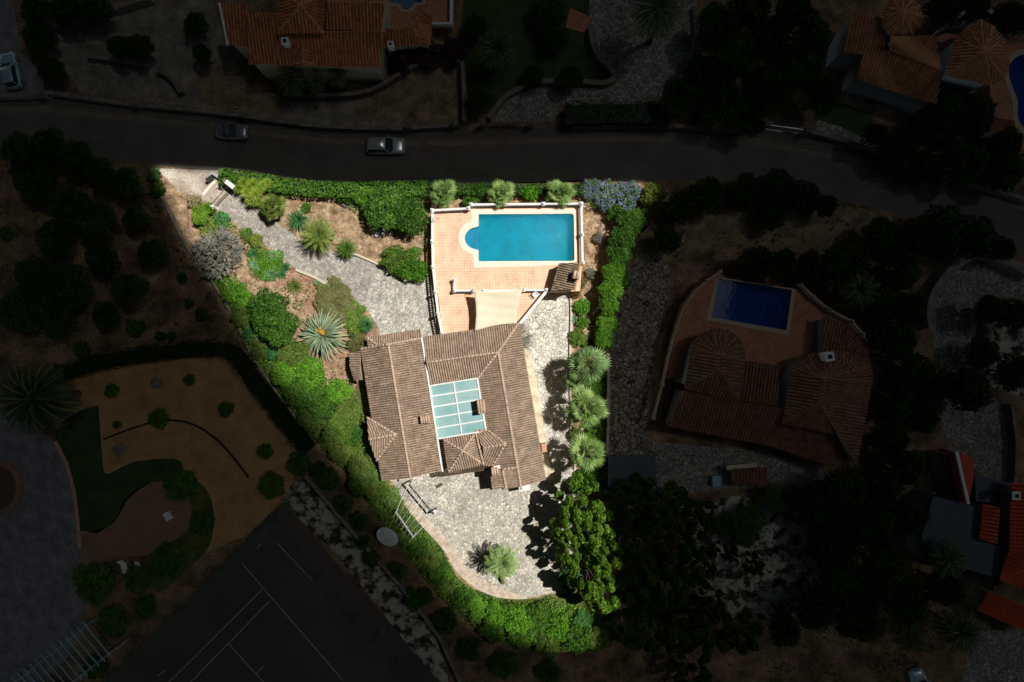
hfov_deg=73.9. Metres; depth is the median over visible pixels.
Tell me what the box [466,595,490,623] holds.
shrub
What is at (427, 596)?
shrub
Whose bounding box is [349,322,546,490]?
villa
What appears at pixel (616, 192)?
flowering shrub
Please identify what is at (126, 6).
garden wall
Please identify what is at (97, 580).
tree
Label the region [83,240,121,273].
tree
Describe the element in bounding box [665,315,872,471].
villa
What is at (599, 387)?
shrub
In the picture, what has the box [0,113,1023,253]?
road
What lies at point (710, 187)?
tree
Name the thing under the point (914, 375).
tree
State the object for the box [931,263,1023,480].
curved drive
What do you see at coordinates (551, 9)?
tree
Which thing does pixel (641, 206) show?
undergrowth
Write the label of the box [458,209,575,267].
swimming pool
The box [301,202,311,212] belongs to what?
shrub
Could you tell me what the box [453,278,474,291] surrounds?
balustrade
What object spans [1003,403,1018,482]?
garden wall
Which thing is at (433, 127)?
garden wall
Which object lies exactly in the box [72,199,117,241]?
tree
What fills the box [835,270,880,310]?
palm tree
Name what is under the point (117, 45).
tree
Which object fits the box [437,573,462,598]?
shrub
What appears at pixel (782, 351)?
neighbour terrace
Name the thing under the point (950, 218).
tree
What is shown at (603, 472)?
shrub
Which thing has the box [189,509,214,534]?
tree
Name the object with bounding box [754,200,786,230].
tree
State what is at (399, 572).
shrub
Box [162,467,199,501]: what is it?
tree
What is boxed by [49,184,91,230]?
tree
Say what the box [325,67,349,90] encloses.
palm tree
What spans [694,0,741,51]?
tree
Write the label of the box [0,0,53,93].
side yard
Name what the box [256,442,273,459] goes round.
shrub
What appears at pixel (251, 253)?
aloe
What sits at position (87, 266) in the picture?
undergrowth
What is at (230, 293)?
shrub
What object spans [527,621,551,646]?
shrub
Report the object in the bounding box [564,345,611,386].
palm tree
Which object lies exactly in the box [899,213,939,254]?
tree
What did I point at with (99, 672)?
tree
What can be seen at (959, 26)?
garden wall
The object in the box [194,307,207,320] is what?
shrub
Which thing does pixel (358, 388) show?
dry grass
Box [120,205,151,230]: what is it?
tree
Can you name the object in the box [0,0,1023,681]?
ground
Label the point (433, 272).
balustrade
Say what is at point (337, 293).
shrub
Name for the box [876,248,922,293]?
tree
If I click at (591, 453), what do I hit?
undergrowth
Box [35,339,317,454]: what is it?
hedge
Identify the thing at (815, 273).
tree
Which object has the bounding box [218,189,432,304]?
driveway
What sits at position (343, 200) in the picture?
shrub
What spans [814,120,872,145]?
stone verge
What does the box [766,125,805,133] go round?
gate
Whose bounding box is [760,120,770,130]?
gate pillar
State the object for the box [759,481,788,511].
tree
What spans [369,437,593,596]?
courtyard paving
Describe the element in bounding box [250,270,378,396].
bed soil
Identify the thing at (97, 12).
tree
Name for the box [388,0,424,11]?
swimming pool
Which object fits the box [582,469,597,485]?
shrub
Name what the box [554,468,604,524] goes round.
pine tree
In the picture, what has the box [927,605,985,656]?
palm tree
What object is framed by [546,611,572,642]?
shrub
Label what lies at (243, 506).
sand garden
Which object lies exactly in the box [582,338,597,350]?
shrub
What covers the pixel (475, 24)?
tree
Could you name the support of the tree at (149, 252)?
on the ground at (942, 662)
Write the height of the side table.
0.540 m
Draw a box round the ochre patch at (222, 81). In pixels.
[196,66,283,112]
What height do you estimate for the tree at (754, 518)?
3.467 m
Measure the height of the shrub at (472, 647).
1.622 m
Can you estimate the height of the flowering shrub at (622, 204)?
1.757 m
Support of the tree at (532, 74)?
on the lawn at (513, 18)
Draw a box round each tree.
[0,130,39,171]
[0,286,37,332]
[0,361,82,436]
[12,162,61,206]
[13,253,63,299]
[19,0,54,27]
[21,23,57,58]
[28,127,66,169]
[29,293,76,339]
[35,219,73,257]
[36,57,67,83]
[47,261,95,308]
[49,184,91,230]
[57,138,96,177]
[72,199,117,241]
[72,562,119,607]
[78,0,117,26]
[82,654,110,679]
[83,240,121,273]
[85,156,116,188]
[91,300,122,329]
[94,605,133,636]
[106,35,134,62]
[109,273,143,307]
[110,166,144,198]
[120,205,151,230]
[123,564,156,594]
[127,33,155,65]
[134,594,158,620]
[136,238,170,267]
[150,540,185,579]
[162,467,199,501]
[182,12,211,38]
[188,223,535,360]
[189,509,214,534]
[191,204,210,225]
[192,43,212,64]
[246,287,289,329]
[257,470,284,499]
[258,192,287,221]
[259,305,300,346]
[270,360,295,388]
[274,66,307,97]
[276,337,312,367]
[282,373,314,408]
[286,450,313,476]
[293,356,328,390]
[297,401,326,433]
[298,214,339,254]
[304,69,326,93]
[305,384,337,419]
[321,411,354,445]
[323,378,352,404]
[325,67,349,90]
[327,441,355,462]
[335,238,357,258]
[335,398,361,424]
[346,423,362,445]
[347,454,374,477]
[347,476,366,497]
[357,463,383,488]
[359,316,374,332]
[362,184,407,230]
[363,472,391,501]
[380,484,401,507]
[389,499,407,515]
[391,197,430,235]
[428,178,456,208]
[463,13,487,39]
[478,28,517,71]
[484,542,520,584]
[485,178,515,209]
[521,65,543,88]
[528,0,566,31]
[540,23,569,52]
[545,178,576,207]
[549,501,583,543]
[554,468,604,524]
[555,532,584,566]
[557,65,583,90]
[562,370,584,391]
[563,384,610,429]
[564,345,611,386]
[567,549,610,599]
[568,430,605,473]
[572,500,615,549]
[580,572,623,613]
[583,533,623,575]
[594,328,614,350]
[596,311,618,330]
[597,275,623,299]
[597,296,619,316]
[600,261,624,283]
[602,472,652,529]
[603,548,660,607]
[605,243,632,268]
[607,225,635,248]
[607,509,662,565]
[614,592,666,653]
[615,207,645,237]
[628,476,687,528]
[630,0,684,44]
[649,595,703,652]
[652,226,682,254]
[659,79,700,119]
[660,191,695,225]
[665,650,712,681]
[678,497,720,542]
[678,608,737,657]
[685,176,726,216]
[690,579,725,617]
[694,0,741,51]
[715,607,761,655]
[716,511,737,533]
[716,541,738,562]
[729,522,756,548]
[730,170,764,205]
[734,503,766,531]
[737,245,772,280]
[742,551,764,575]
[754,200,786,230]
[758,167,796,206]
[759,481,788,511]
[762,248,798,283]
[766,609,801,647]
[786,179,821,212]
[791,17,835,59]
[795,74,838,117]
[796,248,829,285]
[812,194,837,217]
[819,466,866,516]
[821,239,871,288]
[833,594,881,643]
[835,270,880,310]
[855,275,896,317]
[859,123,889,150]
[860,216,905,262]
[860,463,905,506]
[866,422,911,462]
[867,317,916,361]
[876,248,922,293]
[885,619,927,654]
[886,449,926,484]
[889,350,936,391]
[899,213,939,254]
[902,395,939,433]
[919,564,966,606]
[921,536,970,578]
[924,204,966,252]
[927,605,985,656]
[930,86,974,131]
[943,367,995,413]
[947,93,997,138]
[955,214,997,260]
[962,294,1007,323]
[962,334,999,369]
[975,148,1023,193]
[983,0,1023,38]
[986,125,1023,154]
[988,351,1023,391]
[990,234,1016,261]
[996,298,1023,331]
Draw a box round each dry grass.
[162,177,207,238]
[236,190,427,259]
[343,369,366,403]
[573,208,617,349]
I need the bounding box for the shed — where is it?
[726,463,768,486]
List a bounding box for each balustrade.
[430,206,469,212]
[430,210,443,333]
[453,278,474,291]
[469,202,582,206]
[482,289,517,290]
[522,288,547,291]
[579,203,584,264]
[651,270,722,419]
[796,282,874,351]
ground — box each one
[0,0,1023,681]
[108,505,437,681]
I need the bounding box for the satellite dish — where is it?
[377,527,397,545]
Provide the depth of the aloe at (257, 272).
74.68 m
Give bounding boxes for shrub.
[0,226,13,239]
[50,363,65,380]
[73,342,90,356]
[104,383,119,397]
[112,421,120,428]
[125,319,145,337]
[133,278,149,294]
[145,166,160,181]
[147,408,169,429]
[149,180,165,196]
[155,330,165,340]
[166,331,176,341]
[176,272,188,283]
[182,373,194,385]
[184,297,193,308]
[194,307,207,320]
[198,219,218,238]
[203,202,215,212]
[212,210,230,229]
[217,401,234,416]
[223,281,251,308]
[229,303,253,328]
[240,227,254,240]
[242,323,259,343]
[247,248,283,280]
[248,232,264,247]
[249,337,270,359]
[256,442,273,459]
[267,344,278,360]
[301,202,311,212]
[308,460,326,477]
[312,276,357,326]
[316,466,341,490]
[334,494,353,516]
[336,189,353,204]
[343,300,367,328]
[346,333,367,352]
[348,322,363,337]
[349,510,368,531]
[353,186,376,216]
[355,535,370,550]
[363,548,380,568]
[378,244,423,273]
[386,560,406,582]
[394,257,430,282]
[398,525,416,545]
[404,586,428,612]
[408,535,427,556]
[417,546,443,569]
[418,587,433,604]
[426,559,451,585]
[432,607,458,634]
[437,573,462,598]
[449,586,475,610]
[456,637,480,660]
[462,195,479,209]
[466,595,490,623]
[471,181,488,199]
[477,620,504,644]
[484,599,512,629]
[489,647,517,681]
[504,604,532,634]
[508,631,531,650]
[523,185,538,202]
[525,601,548,627]
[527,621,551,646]
[534,658,562,681]
[535,631,559,658]
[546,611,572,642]
[555,565,582,593]
[564,623,592,655]
[567,481,584,495]
[568,427,583,441]
[569,327,589,346]
[570,289,581,298]
[572,298,591,315]
[572,609,594,630]
[575,315,589,328]
[580,178,602,199]
[580,272,588,288]
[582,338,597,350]
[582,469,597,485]
[584,378,606,395]
[584,427,605,443]
[584,625,608,652]
[585,267,595,278]
[590,414,607,430]
[591,367,606,379]
[592,231,604,244]
[593,461,607,480]
[594,194,614,211]
[598,178,623,206]
[605,205,622,223]
[616,195,636,213]
[619,179,642,203]
[620,272,631,289]
[626,242,637,255]
[639,182,665,206]
[640,206,654,224]
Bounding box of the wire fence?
[105,478,305,681]
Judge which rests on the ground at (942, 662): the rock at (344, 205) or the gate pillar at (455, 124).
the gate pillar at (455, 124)
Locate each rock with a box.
[112,443,126,456]
[150,376,162,388]
[339,200,350,208]
[372,225,384,237]
[976,326,993,340]
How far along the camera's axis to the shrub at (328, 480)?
73.84 m
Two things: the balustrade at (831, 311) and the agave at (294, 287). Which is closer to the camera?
the balustrade at (831, 311)
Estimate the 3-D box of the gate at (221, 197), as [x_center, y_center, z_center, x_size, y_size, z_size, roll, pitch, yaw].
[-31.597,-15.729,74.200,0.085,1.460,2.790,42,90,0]
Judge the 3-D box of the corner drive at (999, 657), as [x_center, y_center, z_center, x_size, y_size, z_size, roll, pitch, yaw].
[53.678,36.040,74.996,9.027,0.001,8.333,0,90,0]
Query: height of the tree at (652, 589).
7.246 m
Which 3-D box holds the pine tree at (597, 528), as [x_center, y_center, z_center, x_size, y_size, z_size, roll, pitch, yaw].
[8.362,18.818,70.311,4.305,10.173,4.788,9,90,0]
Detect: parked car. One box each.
[0,51,24,90]
[214,121,249,140]
[366,135,404,155]
[907,666,929,681]
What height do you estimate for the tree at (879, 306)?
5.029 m
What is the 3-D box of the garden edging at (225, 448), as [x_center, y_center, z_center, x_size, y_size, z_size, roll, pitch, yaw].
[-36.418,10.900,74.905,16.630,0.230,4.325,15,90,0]
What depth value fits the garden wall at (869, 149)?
74.16 m
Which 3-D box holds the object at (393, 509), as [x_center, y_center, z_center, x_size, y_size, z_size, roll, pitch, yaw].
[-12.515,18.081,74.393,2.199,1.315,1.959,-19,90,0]
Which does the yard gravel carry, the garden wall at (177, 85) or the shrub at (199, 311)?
the garden wall at (177, 85)
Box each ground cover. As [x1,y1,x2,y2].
[211,272,611,645]
[239,271,361,459]
[569,358,610,500]
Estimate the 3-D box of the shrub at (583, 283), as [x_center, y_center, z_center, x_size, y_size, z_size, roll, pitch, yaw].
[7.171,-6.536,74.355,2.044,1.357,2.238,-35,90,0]
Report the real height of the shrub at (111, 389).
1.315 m
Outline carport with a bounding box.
[604,451,657,486]
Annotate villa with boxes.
[218,0,432,83]
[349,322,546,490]
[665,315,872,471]
[825,0,1014,137]
[904,448,1023,629]
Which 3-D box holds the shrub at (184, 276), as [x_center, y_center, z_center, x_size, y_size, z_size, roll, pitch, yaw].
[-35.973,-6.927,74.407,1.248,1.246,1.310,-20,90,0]
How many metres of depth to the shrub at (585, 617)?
73.98 m
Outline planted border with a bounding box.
[147,479,213,591]
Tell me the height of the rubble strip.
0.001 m
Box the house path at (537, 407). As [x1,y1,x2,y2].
[521,324,552,480]
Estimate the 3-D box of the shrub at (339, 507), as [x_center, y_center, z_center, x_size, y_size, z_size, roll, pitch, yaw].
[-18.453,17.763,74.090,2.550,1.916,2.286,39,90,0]
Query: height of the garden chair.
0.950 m
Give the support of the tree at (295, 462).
on the ground at (942, 662)
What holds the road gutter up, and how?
on the road
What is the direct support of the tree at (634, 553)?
on the ground at (942, 662)
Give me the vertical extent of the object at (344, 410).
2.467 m
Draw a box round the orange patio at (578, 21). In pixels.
[566,8,590,32]
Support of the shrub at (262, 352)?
on the bank soil at (576, 599)
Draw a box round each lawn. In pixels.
[459,0,607,111]
[813,100,871,136]
[914,113,996,173]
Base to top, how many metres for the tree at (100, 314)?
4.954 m
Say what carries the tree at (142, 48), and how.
on the yard gravel
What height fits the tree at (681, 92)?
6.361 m
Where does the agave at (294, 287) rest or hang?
on the bed soil at (338, 370)
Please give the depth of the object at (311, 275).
74.74 m
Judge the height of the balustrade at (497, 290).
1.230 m
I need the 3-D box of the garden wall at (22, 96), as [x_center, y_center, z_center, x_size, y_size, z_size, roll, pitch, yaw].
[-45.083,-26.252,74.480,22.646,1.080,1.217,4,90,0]
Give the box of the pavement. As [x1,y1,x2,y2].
[0,98,1023,196]
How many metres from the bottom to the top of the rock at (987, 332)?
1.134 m
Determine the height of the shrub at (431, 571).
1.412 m
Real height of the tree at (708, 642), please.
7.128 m
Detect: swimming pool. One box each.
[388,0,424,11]
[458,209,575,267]
[707,277,795,334]
[1005,49,1023,133]
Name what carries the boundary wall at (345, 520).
on the ground at (942, 662)
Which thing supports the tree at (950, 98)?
on the hill lawn at (972, 139)
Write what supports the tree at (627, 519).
on the ground at (942, 662)
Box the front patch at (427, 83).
[353,66,467,125]
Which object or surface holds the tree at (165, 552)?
on the planted border
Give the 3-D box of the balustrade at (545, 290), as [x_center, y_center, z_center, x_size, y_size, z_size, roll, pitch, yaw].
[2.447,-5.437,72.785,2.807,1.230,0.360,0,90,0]
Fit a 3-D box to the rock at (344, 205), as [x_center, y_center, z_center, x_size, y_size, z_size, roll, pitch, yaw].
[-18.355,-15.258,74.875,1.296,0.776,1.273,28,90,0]
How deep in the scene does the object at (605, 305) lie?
72.09 m
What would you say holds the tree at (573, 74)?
on the ground at (942, 662)
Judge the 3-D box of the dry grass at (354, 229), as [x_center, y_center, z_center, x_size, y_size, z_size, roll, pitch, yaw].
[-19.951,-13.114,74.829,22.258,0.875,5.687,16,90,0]
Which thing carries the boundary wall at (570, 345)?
on the garden soil at (345, 219)
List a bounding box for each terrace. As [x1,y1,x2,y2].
[391,0,452,35]
[434,206,581,333]
[665,274,871,377]
[980,43,1023,152]
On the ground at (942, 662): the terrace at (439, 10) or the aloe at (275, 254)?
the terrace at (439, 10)
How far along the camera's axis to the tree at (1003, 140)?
71.03 m
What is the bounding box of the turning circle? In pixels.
[485,0,696,123]
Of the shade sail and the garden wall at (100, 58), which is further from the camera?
the garden wall at (100, 58)
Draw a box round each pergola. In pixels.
[11,613,128,681]
[393,481,435,540]
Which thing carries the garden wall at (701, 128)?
on the ground at (942, 662)
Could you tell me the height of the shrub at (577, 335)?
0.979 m
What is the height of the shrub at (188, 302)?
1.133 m
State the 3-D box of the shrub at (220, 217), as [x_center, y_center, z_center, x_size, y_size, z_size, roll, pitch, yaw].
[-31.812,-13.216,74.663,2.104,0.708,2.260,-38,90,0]
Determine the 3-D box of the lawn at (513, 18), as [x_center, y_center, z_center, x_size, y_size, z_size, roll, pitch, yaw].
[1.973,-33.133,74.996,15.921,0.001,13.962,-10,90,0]
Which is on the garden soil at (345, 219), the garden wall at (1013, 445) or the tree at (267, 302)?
the tree at (267, 302)
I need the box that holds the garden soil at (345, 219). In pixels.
[156,168,670,651]
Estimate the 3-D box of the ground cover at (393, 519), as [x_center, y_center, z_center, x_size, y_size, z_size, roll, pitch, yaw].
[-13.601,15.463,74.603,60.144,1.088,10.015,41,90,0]
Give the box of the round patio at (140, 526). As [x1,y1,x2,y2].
[80,482,190,556]
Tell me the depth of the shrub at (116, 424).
74.08 m
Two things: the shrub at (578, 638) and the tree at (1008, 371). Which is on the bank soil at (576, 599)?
the shrub at (578, 638)
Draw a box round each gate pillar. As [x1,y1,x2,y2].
[35,88,52,98]
[130,98,144,108]
[222,178,234,189]
[238,110,249,121]
[405,121,412,131]
[452,119,458,129]
[479,119,484,129]
[529,119,533,129]
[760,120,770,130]
[800,126,812,136]
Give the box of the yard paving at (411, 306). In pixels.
[364,272,439,342]
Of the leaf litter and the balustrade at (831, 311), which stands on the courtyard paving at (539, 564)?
the leaf litter
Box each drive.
[0,404,82,681]
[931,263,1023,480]
[963,630,1023,681]
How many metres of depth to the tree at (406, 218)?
72.15 m
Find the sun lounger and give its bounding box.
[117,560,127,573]
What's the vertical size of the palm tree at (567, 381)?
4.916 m
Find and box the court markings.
[157,543,343,681]
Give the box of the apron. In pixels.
[156,168,243,207]
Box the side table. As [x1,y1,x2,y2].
[163,511,174,521]
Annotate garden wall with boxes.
[0,90,202,113]
[39,0,154,30]
[86,54,147,68]
[155,67,185,95]
[200,108,407,132]
[283,58,459,99]
[412,123,453,130]
[461,60,466,124]
[487,24,616,121]
[571,124,743,134]
[683,5,698,68]
[807,130,1023,203]
[919,251,1023,327]
[932,8,993,35]
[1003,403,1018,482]
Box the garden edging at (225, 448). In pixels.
[103,419,248,477]
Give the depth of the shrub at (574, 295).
74.13 m
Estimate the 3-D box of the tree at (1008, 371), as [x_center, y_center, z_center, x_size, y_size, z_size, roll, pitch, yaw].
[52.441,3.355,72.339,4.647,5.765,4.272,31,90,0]
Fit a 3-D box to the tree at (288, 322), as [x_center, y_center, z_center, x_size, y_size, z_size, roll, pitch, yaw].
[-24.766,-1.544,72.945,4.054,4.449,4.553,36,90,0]
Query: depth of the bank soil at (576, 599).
74.99 m
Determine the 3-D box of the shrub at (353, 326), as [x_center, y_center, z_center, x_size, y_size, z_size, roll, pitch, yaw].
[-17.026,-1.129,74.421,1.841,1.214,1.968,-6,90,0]
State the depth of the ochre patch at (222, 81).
74.99 m
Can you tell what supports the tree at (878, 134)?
on the ground at (942, 662)
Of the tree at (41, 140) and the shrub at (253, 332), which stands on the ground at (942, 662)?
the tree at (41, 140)
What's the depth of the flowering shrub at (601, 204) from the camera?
73.67 m
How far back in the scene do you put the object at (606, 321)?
72.91 m
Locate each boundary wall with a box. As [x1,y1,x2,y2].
[153,181,309,453]
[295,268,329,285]
[304,474,463,681]
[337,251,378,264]
[569,295,575,469]
[604,353,609,455]
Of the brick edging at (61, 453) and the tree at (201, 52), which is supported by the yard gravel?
the tree at (201, 52)
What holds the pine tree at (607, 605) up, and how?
on the garden soil at (345, 219)
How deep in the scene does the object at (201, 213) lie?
73.47 m
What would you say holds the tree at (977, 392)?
on the ground at (942, 662)
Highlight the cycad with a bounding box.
[285,207,310,232]
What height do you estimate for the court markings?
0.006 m
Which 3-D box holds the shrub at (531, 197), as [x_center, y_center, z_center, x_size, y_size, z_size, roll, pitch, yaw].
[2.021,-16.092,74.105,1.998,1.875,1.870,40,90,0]
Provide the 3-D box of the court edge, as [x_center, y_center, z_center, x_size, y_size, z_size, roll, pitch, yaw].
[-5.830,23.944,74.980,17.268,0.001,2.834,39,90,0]
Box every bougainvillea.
[390,49,417,75]
[412,40,443,70]
[441,36,468,68]
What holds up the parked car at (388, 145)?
on the road
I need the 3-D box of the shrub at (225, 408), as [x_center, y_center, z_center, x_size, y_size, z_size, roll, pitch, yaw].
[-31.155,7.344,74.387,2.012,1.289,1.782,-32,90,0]
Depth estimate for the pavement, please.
74.88 m
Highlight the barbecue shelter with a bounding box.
[551,262,580,290]
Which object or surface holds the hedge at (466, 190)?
on the garden soil at (345, 219)
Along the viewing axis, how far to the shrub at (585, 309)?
74.06 m
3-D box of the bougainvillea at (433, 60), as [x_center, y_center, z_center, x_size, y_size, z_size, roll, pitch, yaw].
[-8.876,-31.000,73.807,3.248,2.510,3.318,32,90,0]
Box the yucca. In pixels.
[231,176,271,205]
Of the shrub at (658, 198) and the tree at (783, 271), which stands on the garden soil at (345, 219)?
the shrub at (658, 198)
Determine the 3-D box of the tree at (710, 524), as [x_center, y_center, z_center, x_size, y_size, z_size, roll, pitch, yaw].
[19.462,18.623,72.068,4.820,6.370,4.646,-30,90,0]
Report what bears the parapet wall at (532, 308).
on the pool terrace at (453, 259)
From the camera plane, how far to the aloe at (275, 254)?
74.67 m
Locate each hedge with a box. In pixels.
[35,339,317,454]
[216,166,428,199]
[427,181,583,198]
[563,99,671,131]
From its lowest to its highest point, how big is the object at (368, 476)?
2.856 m
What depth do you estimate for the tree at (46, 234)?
71.34 m
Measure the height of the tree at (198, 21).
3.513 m
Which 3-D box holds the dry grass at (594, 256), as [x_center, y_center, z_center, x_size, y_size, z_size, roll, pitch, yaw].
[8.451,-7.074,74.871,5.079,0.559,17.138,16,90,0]
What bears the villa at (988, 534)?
on the ground at (942, 662)
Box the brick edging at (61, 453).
[54,441,81,548]
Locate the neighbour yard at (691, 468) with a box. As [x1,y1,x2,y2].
[649,441,841,496]
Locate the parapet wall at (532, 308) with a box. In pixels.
[519,291,546,323]
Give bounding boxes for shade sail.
[472,288,523,330]
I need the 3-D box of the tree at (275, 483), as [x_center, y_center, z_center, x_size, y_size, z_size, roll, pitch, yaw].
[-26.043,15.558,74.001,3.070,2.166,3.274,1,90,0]
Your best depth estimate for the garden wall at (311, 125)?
73.94 m
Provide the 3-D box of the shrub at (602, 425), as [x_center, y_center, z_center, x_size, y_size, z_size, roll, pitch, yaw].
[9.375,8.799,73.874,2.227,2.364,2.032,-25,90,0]
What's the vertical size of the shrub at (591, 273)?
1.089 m
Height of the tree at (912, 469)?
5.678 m
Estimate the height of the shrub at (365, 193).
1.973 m
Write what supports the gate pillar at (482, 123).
on the ground at (942, 662)
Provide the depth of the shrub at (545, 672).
73.87 m
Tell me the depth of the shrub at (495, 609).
73.44 m
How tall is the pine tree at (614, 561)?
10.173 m
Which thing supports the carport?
on the neighbour path at (639, 313)
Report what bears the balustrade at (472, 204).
on the pool terrace at (453, 259)
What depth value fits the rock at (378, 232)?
74.60 m
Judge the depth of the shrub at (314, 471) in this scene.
73.67 m
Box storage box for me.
[711,475,720,485]
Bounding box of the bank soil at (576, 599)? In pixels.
[209,269,616,651]
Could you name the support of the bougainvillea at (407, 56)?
on the ground at (942, 662)
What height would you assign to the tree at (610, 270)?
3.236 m
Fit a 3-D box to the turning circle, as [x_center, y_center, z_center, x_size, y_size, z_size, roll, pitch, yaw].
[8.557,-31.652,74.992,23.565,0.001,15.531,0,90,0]
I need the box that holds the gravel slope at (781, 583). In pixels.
[686,496,835,620]
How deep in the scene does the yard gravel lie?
75.00 m
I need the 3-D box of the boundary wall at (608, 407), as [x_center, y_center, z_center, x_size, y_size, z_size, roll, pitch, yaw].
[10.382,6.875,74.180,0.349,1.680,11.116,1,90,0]
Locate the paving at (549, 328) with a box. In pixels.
[522,292,573,465]
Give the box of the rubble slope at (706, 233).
[634,205,880,269]
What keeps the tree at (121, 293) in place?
on the ground at (942, 662)
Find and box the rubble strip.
[285,480,447,681]
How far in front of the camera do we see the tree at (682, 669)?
70.32 m
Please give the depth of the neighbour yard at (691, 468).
74.99 m
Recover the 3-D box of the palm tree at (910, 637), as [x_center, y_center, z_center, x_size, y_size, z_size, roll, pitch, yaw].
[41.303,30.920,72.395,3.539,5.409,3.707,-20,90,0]
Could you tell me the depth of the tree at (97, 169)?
70.67 m
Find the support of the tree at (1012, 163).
on the ground at (942, 662)
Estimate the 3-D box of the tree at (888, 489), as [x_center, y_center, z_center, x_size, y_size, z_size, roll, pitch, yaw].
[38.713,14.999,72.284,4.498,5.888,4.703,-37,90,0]
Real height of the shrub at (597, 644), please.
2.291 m
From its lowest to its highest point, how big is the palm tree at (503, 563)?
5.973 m
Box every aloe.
[247,258,258,269]
[248,248,258,258]
[253,268,264,278]
[264,267,276,280]
[267,248,279,258]
[276,270,286,279]
[280,261,291,273]
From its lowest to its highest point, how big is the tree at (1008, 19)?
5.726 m
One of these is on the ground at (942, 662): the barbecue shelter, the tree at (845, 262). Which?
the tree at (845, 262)
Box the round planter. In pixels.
[0,460,23,513]
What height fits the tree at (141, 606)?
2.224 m
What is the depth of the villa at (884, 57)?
69.85 m
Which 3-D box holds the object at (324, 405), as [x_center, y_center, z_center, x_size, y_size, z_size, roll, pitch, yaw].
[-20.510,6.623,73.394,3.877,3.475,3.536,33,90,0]
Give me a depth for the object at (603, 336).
72.63 m
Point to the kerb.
(484, 138)
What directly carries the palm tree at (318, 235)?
on the garden soil at (345, 219)
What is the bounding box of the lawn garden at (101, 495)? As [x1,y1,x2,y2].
[55,406,182,532]
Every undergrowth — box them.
[0,162,232,374]
[199,71,460,122]
[209,211,288,276]
[209,269,609,653]
[349,184,429,249]
[571,353,606,503]
[585,189,646,352]
[608,480,983,681]
[656,190,956,337]
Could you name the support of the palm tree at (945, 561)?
on the ground at (942, 662)
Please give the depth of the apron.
74.98 m
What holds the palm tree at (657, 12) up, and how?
on the turning circle
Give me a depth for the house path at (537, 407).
74.94 m
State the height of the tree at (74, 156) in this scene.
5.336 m
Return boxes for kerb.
[0,105,1023,204]
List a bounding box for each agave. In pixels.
[285,278,303,296]
[296,308,351,361]
[569,315,577,324]
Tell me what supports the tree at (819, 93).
on the ground at (942, 662)
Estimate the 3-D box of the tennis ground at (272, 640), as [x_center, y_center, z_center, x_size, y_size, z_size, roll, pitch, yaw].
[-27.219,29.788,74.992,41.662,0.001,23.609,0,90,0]
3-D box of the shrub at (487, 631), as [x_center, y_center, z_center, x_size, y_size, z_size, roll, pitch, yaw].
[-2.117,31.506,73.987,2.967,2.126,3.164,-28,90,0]
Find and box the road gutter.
[0,107,1023,209]
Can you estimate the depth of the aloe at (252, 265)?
74.61 m
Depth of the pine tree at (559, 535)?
67.87 m
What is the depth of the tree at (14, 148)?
71.27 m
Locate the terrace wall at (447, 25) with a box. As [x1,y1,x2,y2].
[432,0,452,28]
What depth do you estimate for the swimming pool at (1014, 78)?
74.90 m
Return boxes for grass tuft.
[187,194,202,207]
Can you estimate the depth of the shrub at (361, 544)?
73.53 m
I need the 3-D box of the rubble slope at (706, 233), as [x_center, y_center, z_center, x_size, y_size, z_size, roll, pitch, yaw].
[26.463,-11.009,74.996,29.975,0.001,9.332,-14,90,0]
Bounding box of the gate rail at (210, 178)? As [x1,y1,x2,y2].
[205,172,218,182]
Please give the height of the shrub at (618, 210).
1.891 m
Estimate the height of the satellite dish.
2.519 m
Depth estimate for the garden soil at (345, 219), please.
75.00 m
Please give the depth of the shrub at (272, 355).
73.93 m
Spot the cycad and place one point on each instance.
(297, 219)
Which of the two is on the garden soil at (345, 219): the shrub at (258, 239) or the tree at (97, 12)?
the shrub at (258, 239)
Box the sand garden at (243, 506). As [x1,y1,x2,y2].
[50,355,296,553]
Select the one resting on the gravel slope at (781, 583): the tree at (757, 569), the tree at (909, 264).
the tree at (757, 569)
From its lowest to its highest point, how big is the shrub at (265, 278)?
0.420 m
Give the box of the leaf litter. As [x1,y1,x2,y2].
[378,277,573,593]
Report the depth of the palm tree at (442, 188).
72.16 m
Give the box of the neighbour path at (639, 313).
[603,252,674,508]
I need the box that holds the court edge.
[404,502,526,598]
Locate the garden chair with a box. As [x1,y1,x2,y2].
[532,291,538,297]
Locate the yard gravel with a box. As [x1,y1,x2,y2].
[51,0,464,126]
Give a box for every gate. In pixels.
[211,186,231,206]
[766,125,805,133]
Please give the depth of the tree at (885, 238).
70.76 m
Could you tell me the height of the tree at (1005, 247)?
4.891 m

